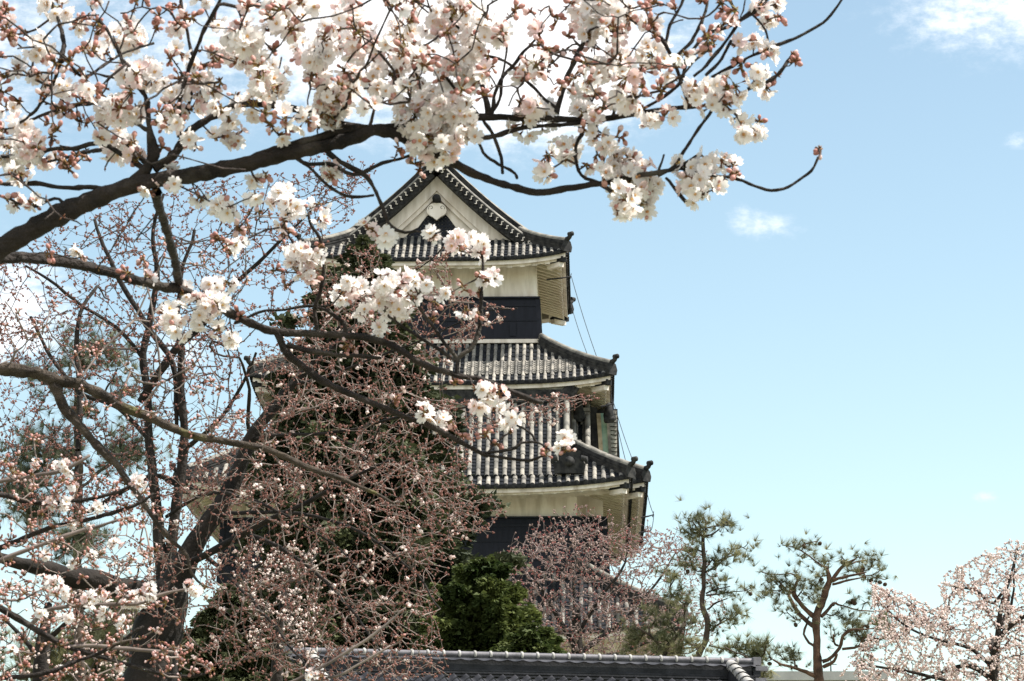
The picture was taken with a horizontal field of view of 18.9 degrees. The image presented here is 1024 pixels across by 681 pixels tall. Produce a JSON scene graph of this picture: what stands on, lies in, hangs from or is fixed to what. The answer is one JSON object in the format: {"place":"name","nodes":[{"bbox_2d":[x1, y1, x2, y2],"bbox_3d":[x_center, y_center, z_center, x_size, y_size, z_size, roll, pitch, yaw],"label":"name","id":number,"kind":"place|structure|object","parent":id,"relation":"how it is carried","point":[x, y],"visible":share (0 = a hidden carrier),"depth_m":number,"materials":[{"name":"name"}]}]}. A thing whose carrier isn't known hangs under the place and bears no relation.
{"place":"outdoors","nodes":[
{"label":"outdoors","id":0,"kind":"place"},
{"bbox_2d":[0,0,1023,680],"label":"sky","id":1,"kind":"structure","parent":0,"point":[837,354],"materials":[{"name":"blue"}]},
{"bbox_2d":[764,660,886,680],"bbox_3d":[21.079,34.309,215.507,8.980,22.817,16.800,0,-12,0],"label":"wall","id":2,"kind":"structure","parent":0,"point":[830,675],"depth_m":209.29,"materials":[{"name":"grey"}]},
{"bbox_3d":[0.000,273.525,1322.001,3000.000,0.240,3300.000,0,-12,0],"label":"ground","id":3,"kind":"structure","parent":0,"visible":0},
{"bbox_2d":[0,575,155,680],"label":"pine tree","id":4,"kind":"object","parent":3,"relation":"on","point":[56,656],"visible":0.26,"depth_m":35.79,"materials":[{"name":"green plant"}]},
{"bbox_2d":[0,310,175,680],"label":"pine tree","id":5,"kind":"object","parent":3,"relation":"on","point":[24,467],"visible":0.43,"depth_m":34.37,"materials":[{"name":"green plant"}]},
{"bbox_2d":[0,552,202,680],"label":"cherry tree","id":6,"kind":"object","parent":3,"relation":"on","point":[41,661],"visible":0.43,"depth_m":26.95,"materials":[{"name":"white plant"}]},
{"bbox_2d":[0,152,375,579],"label":"cherry tree","id":7,"kind":"object","parent":3,"relation":"on","point":[180,410],"visible":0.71,"depth_m":20.23,"materials":[{"name":"plant"}]},
{"bbox_2d":[0,208,405,680],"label":"cherry tree","id":8,"kind":"object","parent":3,"relation":"on","point":[57,384],"visible":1,"depth_m":8.66,"materials":[{"name":"white plant"}]},
{"bbox_2d":[178,583,305,680],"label":"conifer tree","id":9,"kind":"object","parent":3,"relation":"on","point":[198,634],"visible":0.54,"depth_m":29.71,"materials":[{"name":"green plant"}]},
{"bbox_2d":[235,535,325,680],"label":"cherry tree","id":10,"kind":"object","parent":3,"relation":"on","point":[277,676],"visible":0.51,"depth_m":25.95,"materials":[{"name":"plant"}]},
{"bbox_2d":[0,239,599,680],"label":"cherry tree","id":11,"kind":"object","parent":3,"relation":"on","point":[196,541],"visible":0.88,"depth_m":15.29,"materials":[{"name":"brown plant"}]},
{"bbox_2d":[234,234,531,651],"bbox_3d":[-2.671,5.445,56.163,6.067,15.185,5.514,0,-12,0],"label":"conifer tree","id":12,"kind":"object","parent":3,"relation":"on","point":[345,538],"visible":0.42,"depth_m":55.58,"materials":[{"name":"green plant"}]},
{"bbox_2d":[0,0,842,461],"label":"cherry tree","id":13,"kind":"object","parent":3,"relation":"on","point":[438,126],"visible":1,"depth_m":6.21,"materials":[{"name":"white plant"}]},
{"bbox_2d":[169,162,690,655],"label":"castle keep","id":14,"kind":"structure","parent":3,"relation":"on","point":[519,350],"depth_m":120.45,"materials":[{"name":"paint"}]},
{"bbox_2d":[410,554,543,651],"bbox_3d":[-0.472,7.832,51.455,2.786,8.603,2.601,0,-12,0],"label":"conifer tree","id":15,"kind":"object","parent":3,"relation":"on","point":[482,597],"visible":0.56,"depth_m":51.62,"materials":[{"name":"green plant"}]},
{"bbox_2d":[284,646,768,680],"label":"tiled gate","id":16,"kind":"structure","parent":3,"relation":"on","point":[474,665],"depth_m":48.78,"materials":[{"name":"tile"}]},
{"bbox_2d":[489,619,568,653],"bbox_3d":[0.334,8.159,49.838,1.729,7.306,1.840,0,-12,0],"label":"conifer tree","id":17,"kind":"object","parent":3,"relation":"on","point":[526,637],"visible":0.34,"depth_m":50.32,"materials":[{"name":"green plant"}]},
{"bbox_2d":[500,503,726,655],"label":"cherry tree","id":18,"kind":"object","parent":3,"relation":"on","point":[574,639],"visible":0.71,"depth_m":82.01,"materials":[{"name":"brown plant"}]},
{"bbox_2d":[616,563,715,656],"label":"pine tree","id":19,"kind":"object","parent":3,"relation":"on","point":[676,648],"visible":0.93,"depth_m":66.05,"materials":[{"name":"green plant"}]},
{"bbox_2d":[668,495,768,656],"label":"pine tree","id":20,"kind":"object","parent":3,"relation":"on","point":[699,538],"visible":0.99,"depth_m":68.35,"materials":[{"name":"green plant"}]},
{"bbox_2d":[704,628,781,680],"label":"pine tree","id":21,"kind":"object","parent":3,"relation":"on","point":[757,649],"visible":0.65,"depth_m":57.91,"materials":[{"name":"green plant"}]},
{"bbox_2d":[750,527,899,680],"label":"pine tree","id":22,"kind":"object","parent":3,"relation":"on","point":[814,625],"visible":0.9,"depth_m":70.21,"materials":[{"name":"green plant"}]},
{"bbox_2d":[840,539,1023,680],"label":"cherry tree","id":23,"kind":"object","parent":3,"relation":"on","point":[993,662],"visible":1,"depth_m":59.39,"materials":[{"name":"pink plant"}]}
]}

